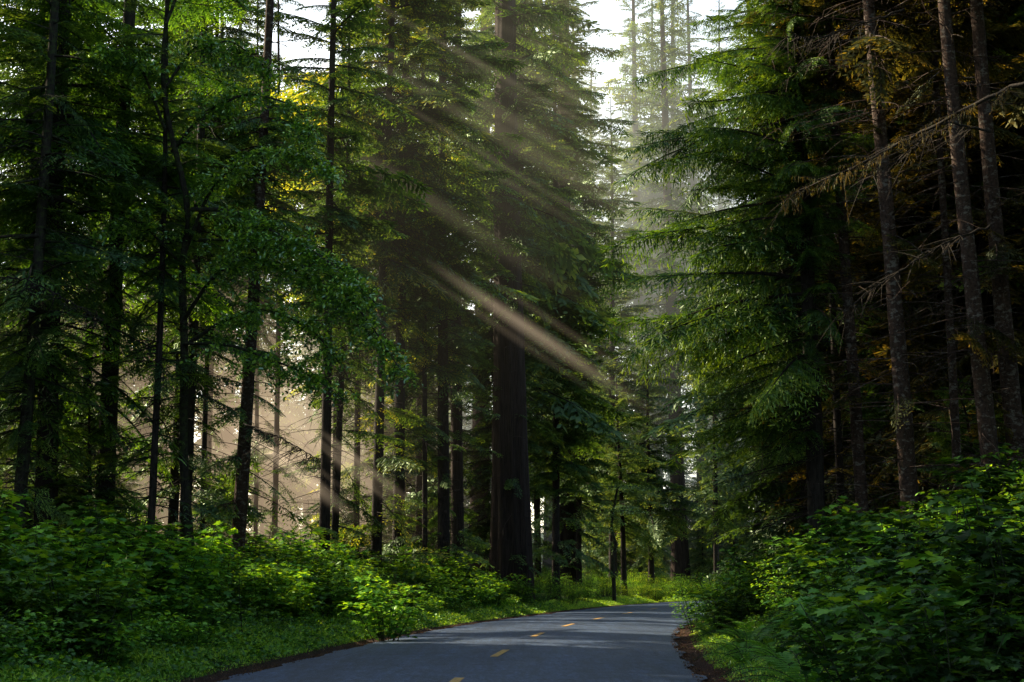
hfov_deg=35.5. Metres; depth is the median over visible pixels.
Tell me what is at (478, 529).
fir tree
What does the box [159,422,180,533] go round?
conifer tree
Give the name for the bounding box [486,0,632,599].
fir tree
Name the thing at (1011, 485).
hazel bush
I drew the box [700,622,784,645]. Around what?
fern
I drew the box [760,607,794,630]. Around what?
thimbleberry shrub
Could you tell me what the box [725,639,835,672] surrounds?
fern
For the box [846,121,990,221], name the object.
dead branch
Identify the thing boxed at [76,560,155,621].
thimbleberry shrub
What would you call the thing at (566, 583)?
shrub
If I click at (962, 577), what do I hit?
maple sapling
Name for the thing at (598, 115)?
conifer tree
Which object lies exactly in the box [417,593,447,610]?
thimbleberry shrub
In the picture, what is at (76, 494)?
fir sapling
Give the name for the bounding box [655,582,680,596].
shrub
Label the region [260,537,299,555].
thimbleberry shrub
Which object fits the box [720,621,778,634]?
fern
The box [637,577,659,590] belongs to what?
roadside bush
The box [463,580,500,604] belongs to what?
thimbleberry shrub
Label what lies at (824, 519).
maple sapling
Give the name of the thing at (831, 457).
conifer tree
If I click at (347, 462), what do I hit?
conifer tree
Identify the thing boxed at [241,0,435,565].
fir tree
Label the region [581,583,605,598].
shrub
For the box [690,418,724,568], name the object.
conifer tree
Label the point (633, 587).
shrub
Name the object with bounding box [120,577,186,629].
thimbleberry shrub
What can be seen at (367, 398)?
conifer tree
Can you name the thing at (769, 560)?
thimbleberry shrub
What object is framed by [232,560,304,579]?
thimbleberry shrub
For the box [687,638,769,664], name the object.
fern
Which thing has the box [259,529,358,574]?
thimbleberry shrub
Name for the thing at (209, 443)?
fir tree
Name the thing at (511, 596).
thimbleberry shrub
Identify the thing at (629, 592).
roadside bush
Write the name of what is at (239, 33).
fir tree
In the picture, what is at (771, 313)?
spruce tree
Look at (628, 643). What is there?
road
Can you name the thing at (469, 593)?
thimbleberry shrub
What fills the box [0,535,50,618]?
thimbleberry shrub
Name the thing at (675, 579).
shrub
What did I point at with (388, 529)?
fir sapling
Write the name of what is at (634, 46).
redwood tree
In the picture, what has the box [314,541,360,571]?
thimbleberry shrub
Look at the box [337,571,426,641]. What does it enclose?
thimbleberry shrub
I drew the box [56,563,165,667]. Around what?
maple sapling
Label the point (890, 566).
thimbleberry shrub
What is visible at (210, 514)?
fir sapling
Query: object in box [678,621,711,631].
fern
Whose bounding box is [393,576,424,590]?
thimbleberry shrub
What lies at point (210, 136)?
fir tree
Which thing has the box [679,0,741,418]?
redwood tree
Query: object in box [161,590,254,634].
thimbleberry shrub
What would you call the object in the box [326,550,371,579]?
thimbleberry shrub
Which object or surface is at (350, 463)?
conifer tree
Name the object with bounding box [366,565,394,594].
thimbleberry shrub
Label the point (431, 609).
thimbleberry shrub
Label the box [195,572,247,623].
thimbleberry shrub
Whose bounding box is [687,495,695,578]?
conifer tree
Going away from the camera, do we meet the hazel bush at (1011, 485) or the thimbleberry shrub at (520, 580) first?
the hazel bush at (1011, 485)
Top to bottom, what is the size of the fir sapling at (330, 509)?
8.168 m
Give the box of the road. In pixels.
[218,600,718,681]
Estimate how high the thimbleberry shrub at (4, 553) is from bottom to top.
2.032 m
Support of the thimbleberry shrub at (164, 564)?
on the ground at (703, 667)
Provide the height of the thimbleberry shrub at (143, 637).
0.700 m
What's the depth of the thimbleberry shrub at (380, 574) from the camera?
53.22 m
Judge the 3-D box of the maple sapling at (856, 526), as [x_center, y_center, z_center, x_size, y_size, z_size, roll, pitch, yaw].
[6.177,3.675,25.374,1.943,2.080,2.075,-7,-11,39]
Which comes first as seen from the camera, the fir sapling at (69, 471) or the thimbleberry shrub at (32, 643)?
the thimbleberry shrub at (32, 643)
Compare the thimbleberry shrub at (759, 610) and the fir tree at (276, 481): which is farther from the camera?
the fir tree at (276, 481)
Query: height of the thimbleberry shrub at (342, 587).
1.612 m
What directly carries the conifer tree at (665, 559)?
on the ground at (703, 667)
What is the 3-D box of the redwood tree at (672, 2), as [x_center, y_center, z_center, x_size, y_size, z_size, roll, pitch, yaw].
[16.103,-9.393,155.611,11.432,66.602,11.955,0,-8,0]
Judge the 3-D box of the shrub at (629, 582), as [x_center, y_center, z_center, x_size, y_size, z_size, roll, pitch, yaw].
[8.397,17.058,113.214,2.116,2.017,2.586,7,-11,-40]
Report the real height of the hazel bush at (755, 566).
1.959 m
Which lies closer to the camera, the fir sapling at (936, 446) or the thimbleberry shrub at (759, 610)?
the thimbleberry shrub at (759, 610)
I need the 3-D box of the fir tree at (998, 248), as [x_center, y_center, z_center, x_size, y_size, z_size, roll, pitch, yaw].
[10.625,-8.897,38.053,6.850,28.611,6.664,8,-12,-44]
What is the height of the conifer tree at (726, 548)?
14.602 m
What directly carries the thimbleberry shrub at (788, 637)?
on the ground at (703, 667)
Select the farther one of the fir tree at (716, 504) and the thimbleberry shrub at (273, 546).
the fir tree at (716, 504)
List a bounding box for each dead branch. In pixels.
[0,271,111,356]
[241,423,327,487]
[738,8,904,70]
[759,82,1023,235]
[815,221,990,354]
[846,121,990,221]
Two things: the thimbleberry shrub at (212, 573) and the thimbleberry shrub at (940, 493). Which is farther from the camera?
the thimbleberry shrub at (940, 493)
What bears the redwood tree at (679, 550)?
on the ground at (703, 667)
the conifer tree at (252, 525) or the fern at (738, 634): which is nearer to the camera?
the fern at (738, 634)
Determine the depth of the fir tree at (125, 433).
58.87 m
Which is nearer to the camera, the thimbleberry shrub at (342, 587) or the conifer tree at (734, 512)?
the thimbleberry shrub at (342, 587)
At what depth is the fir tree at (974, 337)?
36.67 m
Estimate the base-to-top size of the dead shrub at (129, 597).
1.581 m
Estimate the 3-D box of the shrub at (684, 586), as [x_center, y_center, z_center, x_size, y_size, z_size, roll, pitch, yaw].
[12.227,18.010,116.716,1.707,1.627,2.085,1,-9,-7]
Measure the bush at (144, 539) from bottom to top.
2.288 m
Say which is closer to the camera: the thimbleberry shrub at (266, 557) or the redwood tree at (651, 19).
the thimbleberry shrub at (266, 557)
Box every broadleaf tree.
[82,0,426,548]
[569,481,659,600]
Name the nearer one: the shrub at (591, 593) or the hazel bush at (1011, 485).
the hazel bush at (1011, 485)
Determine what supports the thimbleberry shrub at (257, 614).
on the ground at (703, 667)
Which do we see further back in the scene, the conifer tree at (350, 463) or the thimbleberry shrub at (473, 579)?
the conifer tree at (350, 463)
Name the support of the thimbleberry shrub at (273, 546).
on the ground at (703, 667)
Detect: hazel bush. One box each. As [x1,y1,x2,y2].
[663,573,723,631]
[672,572,755,621]
[709,571,755,599]
[722,548,777,608]
[744,551,829,617]
[907,488,1010,522]
[975,459,1023,520]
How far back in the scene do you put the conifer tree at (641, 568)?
138.44 m
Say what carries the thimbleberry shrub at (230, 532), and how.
on the ground at (703, 667)
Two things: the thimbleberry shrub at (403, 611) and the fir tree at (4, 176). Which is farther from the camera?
the fir tree at (4, 176)
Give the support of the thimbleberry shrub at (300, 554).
on the ground at (703, 667)
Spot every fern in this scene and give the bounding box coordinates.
[125,608,207,629]
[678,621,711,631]
[680,614,716,628]
[682,622,728,634]
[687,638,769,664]
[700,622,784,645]
[707,615,762,631]
[712,621,777,638]
[719,647,854,681]
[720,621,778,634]
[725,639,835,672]
[734,602,778,617]
[739,647,792,668]
[755,616,795,633]
[762,610,810,637]
[819,634,875,648]
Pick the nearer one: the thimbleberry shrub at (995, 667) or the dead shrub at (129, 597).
the thimbleberry shrub at (995, 667)
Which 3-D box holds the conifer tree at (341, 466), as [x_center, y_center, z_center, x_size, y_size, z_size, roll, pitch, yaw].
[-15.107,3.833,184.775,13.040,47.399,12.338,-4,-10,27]
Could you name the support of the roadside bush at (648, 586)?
on the ground at (703, 667)
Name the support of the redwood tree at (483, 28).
on the ground at (703, 667)
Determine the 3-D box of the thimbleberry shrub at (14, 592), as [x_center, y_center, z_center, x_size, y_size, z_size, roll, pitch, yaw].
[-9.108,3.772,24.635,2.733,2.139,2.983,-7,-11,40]
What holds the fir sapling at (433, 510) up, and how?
on the ground at (703, 667)
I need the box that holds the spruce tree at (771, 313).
[597,0,972,577]
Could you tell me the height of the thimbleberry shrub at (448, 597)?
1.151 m
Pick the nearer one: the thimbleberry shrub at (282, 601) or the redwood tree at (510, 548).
the thimbleberry shrub at (282, 601)
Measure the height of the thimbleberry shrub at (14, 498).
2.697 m
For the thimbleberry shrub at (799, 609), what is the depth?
21.52 m
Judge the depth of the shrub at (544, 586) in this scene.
91.11 m
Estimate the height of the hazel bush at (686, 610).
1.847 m
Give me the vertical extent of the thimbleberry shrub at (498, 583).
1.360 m
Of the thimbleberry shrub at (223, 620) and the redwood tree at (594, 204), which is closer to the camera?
the thimbleberry shrub at (223, 620)
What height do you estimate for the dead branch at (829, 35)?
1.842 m
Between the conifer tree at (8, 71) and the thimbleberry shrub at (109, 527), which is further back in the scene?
the conifer tree at (8, 71)
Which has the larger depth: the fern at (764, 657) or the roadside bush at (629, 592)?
the roadside bush at (629, 592)
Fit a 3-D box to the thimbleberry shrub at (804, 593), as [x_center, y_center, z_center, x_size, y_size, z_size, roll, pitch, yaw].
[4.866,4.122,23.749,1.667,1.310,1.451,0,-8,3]
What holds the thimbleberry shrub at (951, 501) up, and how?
on the ground at (703, 667)
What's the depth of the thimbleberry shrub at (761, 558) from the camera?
39.93 m
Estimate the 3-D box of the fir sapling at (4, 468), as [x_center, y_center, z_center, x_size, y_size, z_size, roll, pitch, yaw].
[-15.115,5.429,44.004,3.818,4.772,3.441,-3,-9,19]
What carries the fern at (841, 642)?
on the ground at (703, 667)
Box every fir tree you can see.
[0,0,114,525]
[0,0,187,566]
[0,0,236,539]
[0,0,265,537]
[1,0,197,510]
[64,0,243,552]
[95,0,302,563]
[98,4,265,544]
[103,0,312,544]
[167,0,345,572]
[181,0,273,532]
[187,0,315,544]
[229,0,316,555]
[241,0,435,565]
[243,26,414,544]
[268,0,498,568]
[271,1,413,556]
[294,3,430,559]
[309,0,488,577]
[354,0,542,586]
[365,46,488,565]
[371,0,478,567]
[395,0,527,566]
[437,219,561,575]
[467,0,585,540]
[471,108,602,587]
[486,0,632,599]
[528,220,632,594]
[581,97,689,581]
[581,377,670,595]
[603,333,706,586]
[668,248,742,579]
[713,0,833,437]
[728,0,1023,519]
[734,0,951,541]
[768,0,901,529]
[785,0,1023,493]
[809,13,926,515]
[824,0,1023,515]
[855,0,1023,500]
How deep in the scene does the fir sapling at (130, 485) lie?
71.40 m
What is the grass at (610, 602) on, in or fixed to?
on the ground at (703, 667)
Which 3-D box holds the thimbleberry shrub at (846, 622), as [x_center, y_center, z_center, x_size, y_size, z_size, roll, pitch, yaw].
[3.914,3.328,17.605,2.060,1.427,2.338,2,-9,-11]
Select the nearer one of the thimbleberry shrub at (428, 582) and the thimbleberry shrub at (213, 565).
the thimbleberry shrub at (213, 565)
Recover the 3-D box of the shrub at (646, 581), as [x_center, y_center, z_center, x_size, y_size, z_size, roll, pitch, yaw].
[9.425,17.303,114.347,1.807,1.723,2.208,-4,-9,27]
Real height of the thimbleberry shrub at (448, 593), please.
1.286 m
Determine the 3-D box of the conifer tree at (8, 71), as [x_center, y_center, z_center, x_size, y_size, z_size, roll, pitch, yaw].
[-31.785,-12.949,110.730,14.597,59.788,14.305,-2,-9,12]
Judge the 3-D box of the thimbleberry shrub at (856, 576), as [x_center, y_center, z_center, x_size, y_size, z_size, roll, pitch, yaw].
[5.031,3.157,20.694,2.202,1.988,2.530,3,-9,-22]
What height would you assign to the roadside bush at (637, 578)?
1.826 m
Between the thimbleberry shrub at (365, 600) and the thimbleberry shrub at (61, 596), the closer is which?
the thimbleberry shrub at (61, 596)
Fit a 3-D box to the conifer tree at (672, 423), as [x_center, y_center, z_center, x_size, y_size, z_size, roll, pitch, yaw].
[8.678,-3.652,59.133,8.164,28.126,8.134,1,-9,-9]
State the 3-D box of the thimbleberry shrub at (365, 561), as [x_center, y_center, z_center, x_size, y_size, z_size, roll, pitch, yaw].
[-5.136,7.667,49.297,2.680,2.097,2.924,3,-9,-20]
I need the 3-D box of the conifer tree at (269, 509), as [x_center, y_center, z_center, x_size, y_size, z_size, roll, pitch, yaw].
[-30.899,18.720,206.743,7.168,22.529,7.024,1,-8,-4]
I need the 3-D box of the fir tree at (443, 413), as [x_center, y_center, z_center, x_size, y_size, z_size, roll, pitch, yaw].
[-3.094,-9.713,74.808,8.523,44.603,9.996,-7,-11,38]
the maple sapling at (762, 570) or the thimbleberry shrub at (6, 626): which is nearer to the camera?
the thimbleberry shrub at (6, 626)
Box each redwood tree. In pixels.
[416,0,588,602]
[420,0,533,578]
[525,0,645,594]
[542,1,632,573]
[584,0,691,576]
[603,0,728,585]
[614,0,678,577]
[627,0,717,567]
[641,0,728,556]
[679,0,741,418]
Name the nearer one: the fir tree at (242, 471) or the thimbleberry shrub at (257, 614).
the thimbleberry shrub at (257, 614)
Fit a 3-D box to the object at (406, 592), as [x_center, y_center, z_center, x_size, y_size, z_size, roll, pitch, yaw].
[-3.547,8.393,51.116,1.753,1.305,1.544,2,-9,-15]
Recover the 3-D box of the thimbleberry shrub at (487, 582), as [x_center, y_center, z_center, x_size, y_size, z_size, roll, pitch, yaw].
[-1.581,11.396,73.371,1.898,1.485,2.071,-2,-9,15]
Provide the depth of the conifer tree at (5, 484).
110.72 m
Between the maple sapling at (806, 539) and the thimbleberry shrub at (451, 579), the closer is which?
the maple sapling at (806, 539)
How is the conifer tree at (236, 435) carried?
on the ground at (703, 667)
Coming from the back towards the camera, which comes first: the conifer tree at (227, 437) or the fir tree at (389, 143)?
the conifer tree at (227, 437)
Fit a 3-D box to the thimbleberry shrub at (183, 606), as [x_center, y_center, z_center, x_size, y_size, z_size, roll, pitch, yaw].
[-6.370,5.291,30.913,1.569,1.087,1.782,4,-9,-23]
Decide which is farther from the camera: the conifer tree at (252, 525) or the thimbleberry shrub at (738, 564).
the conifer tree at (252, 525)
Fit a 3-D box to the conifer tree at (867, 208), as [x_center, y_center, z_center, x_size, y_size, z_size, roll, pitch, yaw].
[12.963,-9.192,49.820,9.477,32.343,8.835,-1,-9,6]
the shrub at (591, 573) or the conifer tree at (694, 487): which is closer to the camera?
the shrub at (591, 573)
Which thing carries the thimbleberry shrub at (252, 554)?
on the ground at (703, 667)
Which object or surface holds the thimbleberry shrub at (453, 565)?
on the ground at (703, 667)
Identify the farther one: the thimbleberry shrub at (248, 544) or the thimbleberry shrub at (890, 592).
the thimbleberry shrub at (248, 544)
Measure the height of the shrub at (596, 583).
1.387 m
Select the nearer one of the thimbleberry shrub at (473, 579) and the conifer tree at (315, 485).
the thimbleberry shrub at (473, 579)
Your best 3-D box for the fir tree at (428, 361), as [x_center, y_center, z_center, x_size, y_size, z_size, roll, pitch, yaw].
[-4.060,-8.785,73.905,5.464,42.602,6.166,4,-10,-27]
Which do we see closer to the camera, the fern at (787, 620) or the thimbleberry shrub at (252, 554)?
the fern at (787, 620)
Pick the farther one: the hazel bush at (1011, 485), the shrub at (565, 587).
the shrub at (565, 587)
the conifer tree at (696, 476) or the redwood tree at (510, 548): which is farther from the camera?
the conifer tree at (696, 476)
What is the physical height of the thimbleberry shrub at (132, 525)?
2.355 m
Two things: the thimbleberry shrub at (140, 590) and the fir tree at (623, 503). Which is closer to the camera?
the thimbleberry shrub at (140, 590)
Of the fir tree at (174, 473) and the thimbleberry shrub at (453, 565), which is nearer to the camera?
the fir tree at (174, 473)
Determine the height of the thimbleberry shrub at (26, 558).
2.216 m
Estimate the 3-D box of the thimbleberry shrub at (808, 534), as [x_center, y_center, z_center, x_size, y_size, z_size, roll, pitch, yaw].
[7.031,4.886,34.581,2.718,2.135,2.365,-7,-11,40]
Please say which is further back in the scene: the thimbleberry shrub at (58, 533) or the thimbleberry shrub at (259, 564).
the thimbleberry shrub at (259, 564)
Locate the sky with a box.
[0,0,773,532]
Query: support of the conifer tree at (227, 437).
on the ground at (703, 667)
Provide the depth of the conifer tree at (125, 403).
104.72 m
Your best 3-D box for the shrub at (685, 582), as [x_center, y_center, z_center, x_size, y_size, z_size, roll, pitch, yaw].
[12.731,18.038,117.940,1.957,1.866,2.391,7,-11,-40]
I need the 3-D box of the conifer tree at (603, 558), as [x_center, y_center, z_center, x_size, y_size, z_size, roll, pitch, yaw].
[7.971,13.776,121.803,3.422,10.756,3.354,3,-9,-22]
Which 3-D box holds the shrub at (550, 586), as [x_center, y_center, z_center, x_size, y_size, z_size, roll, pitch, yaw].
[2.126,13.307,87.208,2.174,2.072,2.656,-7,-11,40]
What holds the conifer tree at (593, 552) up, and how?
on the ground at (703, 667)
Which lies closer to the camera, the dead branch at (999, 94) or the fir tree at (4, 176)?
the dead branch at (999, 94)
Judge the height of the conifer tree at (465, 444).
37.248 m
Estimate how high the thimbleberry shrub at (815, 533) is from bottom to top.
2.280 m
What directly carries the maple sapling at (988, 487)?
on the ground at (703, 667)
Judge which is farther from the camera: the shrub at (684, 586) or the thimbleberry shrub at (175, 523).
the shrub at (684, 586)
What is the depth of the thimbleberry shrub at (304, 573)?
43.09 m
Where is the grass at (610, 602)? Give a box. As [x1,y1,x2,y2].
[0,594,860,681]
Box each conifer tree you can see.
[0,1,137,478]
[0,17,14,477]
[0,282,19,491]
[14,132,165,520]
[35,206,154,512]
[78,346,147,491]
[99,0,244,531]
[128,333,169,498]
[134,393,195,524]
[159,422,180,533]
[161,0,305,506]
[193,355,248,500]
[213,367,252,528]
[234,313,296,537]
[247,462,267,534]
[248,331,315,542]
[251,408,298,535]
[269,484,302,540]
[270,341,303,528]
[273,203,352,546]
[281,336,320,543]
[291,348,339,534]
[293,340,353,545]
[319,420,390,533]
[331,18,492,527]
[331,29,437,515]
[331,341,391,550]
[331,346,370,547]
[363,333,450,520]
[412,0,624,578]
[449,302,491,531]
[464,309,491,528]
[532,136,551,569]
[541,58,648,565]
[582,446,624,579]
[582,466,608,581]
[591,514,641,585]
[603,96,688,501]
[620,403,658,576]
[627,439,676,581]
[641,0,841,592]
[644,519,670,580]
[647,442,670,571]
[662,354,695,560]
[665,108,746,469]
[665,406,696,573]
[675,0,874,561]
[684,441,708,565]
[685,426,720,580]
[685,467,721,587]
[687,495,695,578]
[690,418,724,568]
[696,465,732,580]
[701,440,760,573]
[709,22,870,530]
[709,415,749,564]
[726,1,971,541]
[743,454,764,557]
[763,104,924,531]
[793,0,1023,505]
[825,2,1015,515]
[832,0,1023,507]
[855,0,1023,455]
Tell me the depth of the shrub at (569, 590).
84.83 m
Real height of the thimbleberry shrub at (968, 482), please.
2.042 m
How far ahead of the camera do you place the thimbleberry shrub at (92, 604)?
27.06 m
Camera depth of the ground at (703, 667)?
30.61 m
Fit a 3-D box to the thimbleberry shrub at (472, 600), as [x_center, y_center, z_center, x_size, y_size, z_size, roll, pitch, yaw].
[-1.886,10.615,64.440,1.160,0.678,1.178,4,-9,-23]
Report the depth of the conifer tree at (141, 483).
123.73 m
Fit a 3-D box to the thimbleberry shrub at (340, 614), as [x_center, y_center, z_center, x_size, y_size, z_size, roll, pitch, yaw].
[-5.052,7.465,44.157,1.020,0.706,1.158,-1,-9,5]
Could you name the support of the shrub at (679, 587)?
on the ground at (703, 667)
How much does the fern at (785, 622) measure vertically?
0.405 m
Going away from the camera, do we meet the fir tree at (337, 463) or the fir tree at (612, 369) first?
the fir tree at (337, 463)
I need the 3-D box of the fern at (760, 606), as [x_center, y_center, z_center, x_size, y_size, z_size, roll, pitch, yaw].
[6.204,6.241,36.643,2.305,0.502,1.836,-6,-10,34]
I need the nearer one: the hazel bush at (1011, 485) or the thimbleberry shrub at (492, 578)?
the hazel bush at (1011, 485)
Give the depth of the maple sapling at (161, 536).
37.62 m
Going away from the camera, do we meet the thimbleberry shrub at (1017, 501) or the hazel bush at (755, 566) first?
the thimbleberry shrub at (1017, 501)
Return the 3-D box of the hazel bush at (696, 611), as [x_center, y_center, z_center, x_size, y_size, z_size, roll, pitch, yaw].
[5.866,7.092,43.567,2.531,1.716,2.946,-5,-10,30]
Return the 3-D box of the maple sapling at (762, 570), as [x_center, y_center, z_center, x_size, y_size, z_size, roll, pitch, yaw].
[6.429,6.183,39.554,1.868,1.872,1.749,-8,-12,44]
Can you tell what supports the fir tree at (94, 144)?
on the ground at (703, 667)
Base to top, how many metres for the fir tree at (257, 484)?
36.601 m
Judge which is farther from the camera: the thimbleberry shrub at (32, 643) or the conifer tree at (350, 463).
the conifer tree at (350, 463)
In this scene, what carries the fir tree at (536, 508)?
on the ground at (703, 667)
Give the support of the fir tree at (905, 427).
on the ground at (703, 667)
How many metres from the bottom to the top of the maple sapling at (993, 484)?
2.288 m
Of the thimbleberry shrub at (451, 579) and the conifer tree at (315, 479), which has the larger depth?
the conifer tree at (315, 479)
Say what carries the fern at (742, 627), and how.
on the ground at (703, 667)
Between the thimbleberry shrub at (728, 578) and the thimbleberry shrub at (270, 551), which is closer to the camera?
the thimbleberry shrub at (728, 578)
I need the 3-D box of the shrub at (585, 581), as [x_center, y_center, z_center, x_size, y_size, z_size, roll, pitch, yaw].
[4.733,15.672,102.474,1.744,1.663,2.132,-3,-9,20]
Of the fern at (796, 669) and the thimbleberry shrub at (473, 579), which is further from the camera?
the thimbleberry shrub at (473, 579)
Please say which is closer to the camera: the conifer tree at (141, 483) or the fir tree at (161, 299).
the fir tree at (161, 299)
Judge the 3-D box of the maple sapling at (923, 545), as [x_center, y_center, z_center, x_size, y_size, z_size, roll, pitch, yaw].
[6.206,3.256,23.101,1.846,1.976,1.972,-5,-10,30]
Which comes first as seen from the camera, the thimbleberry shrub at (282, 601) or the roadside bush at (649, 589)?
the thimbleberry shrub at (282, 601)
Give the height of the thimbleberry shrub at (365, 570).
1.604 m
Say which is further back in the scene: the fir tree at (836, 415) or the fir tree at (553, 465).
the fir tree at (553, 465)
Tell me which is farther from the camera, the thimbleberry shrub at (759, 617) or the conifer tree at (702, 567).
the conifer tree at (702, 567)
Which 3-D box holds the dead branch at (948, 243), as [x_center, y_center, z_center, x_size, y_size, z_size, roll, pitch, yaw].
[8.427,-1.197,34.655,3.677,2.890,2.360,-3,-9,22]
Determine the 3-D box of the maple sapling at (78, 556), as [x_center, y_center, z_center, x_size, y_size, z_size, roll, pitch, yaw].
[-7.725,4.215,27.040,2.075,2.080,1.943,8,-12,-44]
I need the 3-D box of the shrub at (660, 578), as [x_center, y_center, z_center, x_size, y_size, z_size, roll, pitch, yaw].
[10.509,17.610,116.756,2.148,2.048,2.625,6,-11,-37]
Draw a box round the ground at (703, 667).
[5,530,1010,681]
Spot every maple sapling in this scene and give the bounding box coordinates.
[0,516,30,565]
[5,529,118,619]
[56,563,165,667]
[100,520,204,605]
[149,534,231,597]
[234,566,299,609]
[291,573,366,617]
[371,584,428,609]
[739,556,785,605]
[762,533,825,605]
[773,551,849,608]
[800,510,880,573]
[835,506,949,602]
[876,503,971,578]
[878,485,972,524]
[929,451,1023,529]
[944,559,1017,587]
[959,475,1017,516]
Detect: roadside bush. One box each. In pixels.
[621,587,635,596]
[627,569,646,591]
[632,582,658,598]
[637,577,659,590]
[640,585,667,600]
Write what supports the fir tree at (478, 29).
on the ground at (703, 667)
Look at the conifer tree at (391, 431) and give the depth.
86.23 m
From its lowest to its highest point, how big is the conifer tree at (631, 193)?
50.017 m
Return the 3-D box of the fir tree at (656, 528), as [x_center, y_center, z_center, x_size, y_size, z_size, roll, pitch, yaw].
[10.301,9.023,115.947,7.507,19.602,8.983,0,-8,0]
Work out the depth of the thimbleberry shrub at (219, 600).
37.05 m
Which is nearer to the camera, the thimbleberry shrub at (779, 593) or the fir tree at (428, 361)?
the thimbleberry shrub at (779, 593)
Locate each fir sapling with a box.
[0,404,147,545]
[0,465,11,523]
[1,436,63,526]
[12,434,143,524]
[92,467,140,511]
[160,476,247,547]
[254,521,287,549]
[299,472,351,547]
[350,495,414,564]
[406,453,472,560]
[532,531,551,588]
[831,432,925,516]
[916,376,1007,519]
[922,399,1003,496]
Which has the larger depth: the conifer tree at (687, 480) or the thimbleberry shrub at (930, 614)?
the conifer tree at (687, 480)
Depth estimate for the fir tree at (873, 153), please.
50.81 m
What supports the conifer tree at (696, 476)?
on the ground at (703, 667)
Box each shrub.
[0,480,59,609]
[0,511,145,622]
[0,519,90,580]
[0,522,31,612]
[0,524,97,646]
[0,525,43,616]
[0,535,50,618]
[0,578,35,618]
[0,584,70,655]
[0,608,37,661]
[0,609,84,671]
[1,501,68,546]
[2,562,149,652]
[3,525,57,558]
[42,619,150,668]
[51,513,141,563]
[57,494,199,611]
[58,577,114,643]
[60,499,185,560]
[60,512,152,569]
[69,532,198,613]
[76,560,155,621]
[81,619,164,651]
[101,540,238,615]
[105,597,152,627]
[112,610,185,646]
[119,561,141,637]
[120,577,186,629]
[128,538,235,614]
[135,519,182,543]
[136,616,192,644]
[149,587,227,630]
[155,520,257,583]
[160,612,242,647]
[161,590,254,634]
[173,537,231,566]
[191,545,272,613]
[191,594,237,626]
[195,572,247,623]
[201,539,288,572]
[204,532,281,593]
[206,565,252,613]
[206,584,243,621]
[222,549,252,631]
[222,571,315,616]
[223,533,272,562]
[229,571,299,619]
[230,559,299,620]
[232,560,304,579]
[232,564,282,582]
[243,604,292,626]
[245,532,319,567]
[246,553,330,609]
[251,553,306,579]
[252,559,317,615]
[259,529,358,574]
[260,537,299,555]
[263,528,353,610]
[273,580,327,621]
[275,548,326,582]
[290,545,353,580]
[309,556,386,609]
[311,541,375,584]
[313,602,345,617]
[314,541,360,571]
[314,570,389,615]
[318,584,372,616]
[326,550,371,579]
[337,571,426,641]
[344,565,408,606]
[348,540,411,577]
[354,563,377,582]
[361,555,434,591]
[363,569,400,603]
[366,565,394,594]
[369,544,438,594]
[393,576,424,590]
[401,567,442,598]
[407,547,483,592]
[408,555,449,585]
[408,585,462,611]
[414,592,437,603]
[417,554,471,576]
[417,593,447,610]
[418,600,442,613]
[419,564,471,602]
[423,581,463,607]
[425,564,472,604]
[447,602,470,612]
[448,566,506,597]
[452,596,480,608]
[453,582,502,606]
[455,561,491,582]
[456,574,482,600]
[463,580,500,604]
[473,568,506,589]
[474,573,496,593]
[475,587,512,606]
[479,576,514,596]
[490,573,543,604]
[495,593,521,603]
[498,582,532,603]
[507,583,540,601]
[534,567,566,599]
[535,576,559,598]
[552,575,588,603]
[560,573,577,595]
[560,584,589,598]
[571,576,602,600]
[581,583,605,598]
[581,586,600,599]
[582,567,602,581]
[582,574,597,594]
[583,578,609,595]
[584,570,620,596]
[618,569,643,591]
[618,581,643,595]
[629,572,656,589]
[639,583,667,599]
[641,569,672,593]
[644,582,677,600]
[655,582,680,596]
[668,573,687,592]
[668,579,686,595]
[671,579,689,595]
[674,574,697,595]
[681,565,773,627]
[698,577,774,634]
[715,591,774,624]
[716,544,772,607]
[732,532,808,608]
[742,536,819,603]
[746,609,788,631]
[760,578,945,681]
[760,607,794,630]
[763,522,831,557]
[763,532,906,655]
[764,521,863,597]
[766,570,798,611]
[769,624,811,647]
[775,593,853,656]
[779,542,850,610]
[780,517,850,557]
[782,574,838,647]
[793,495,894,579]
[804,510,1000,636]
[808,533,1023,681]
[811,507,941,599]
[831,490,986,615]
[831,598,949,681]
[842,513,1023,664]
[844,575,1023,681]
[851,517,944,580]
[864,584,1023,681]
[878,494,1023,616]
[889,481,1023,681]
[920,475,977,513]
[922,506,959,518]
[943,477,1023,525]
[967,443,1023,504]
[981,487,1023,541]
[986,500,1023,583]
[997,519,1023,556]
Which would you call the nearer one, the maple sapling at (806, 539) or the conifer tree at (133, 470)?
the maple sapling at (806, 539)
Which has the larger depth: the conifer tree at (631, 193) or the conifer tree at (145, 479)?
the conifer tree at (145, 479)
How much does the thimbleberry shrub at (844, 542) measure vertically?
2.150 m
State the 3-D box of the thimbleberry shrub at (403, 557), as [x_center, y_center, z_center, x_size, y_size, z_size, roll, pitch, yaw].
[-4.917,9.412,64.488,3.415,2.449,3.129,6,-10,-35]
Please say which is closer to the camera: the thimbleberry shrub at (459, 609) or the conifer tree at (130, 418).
the thimbleberry shrub at (459, 609)
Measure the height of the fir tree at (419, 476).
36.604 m
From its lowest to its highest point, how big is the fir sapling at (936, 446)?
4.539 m
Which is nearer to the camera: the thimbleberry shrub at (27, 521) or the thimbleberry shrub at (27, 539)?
the thimbleberry shrub at (27, 539)
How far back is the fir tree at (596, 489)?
98.21 m

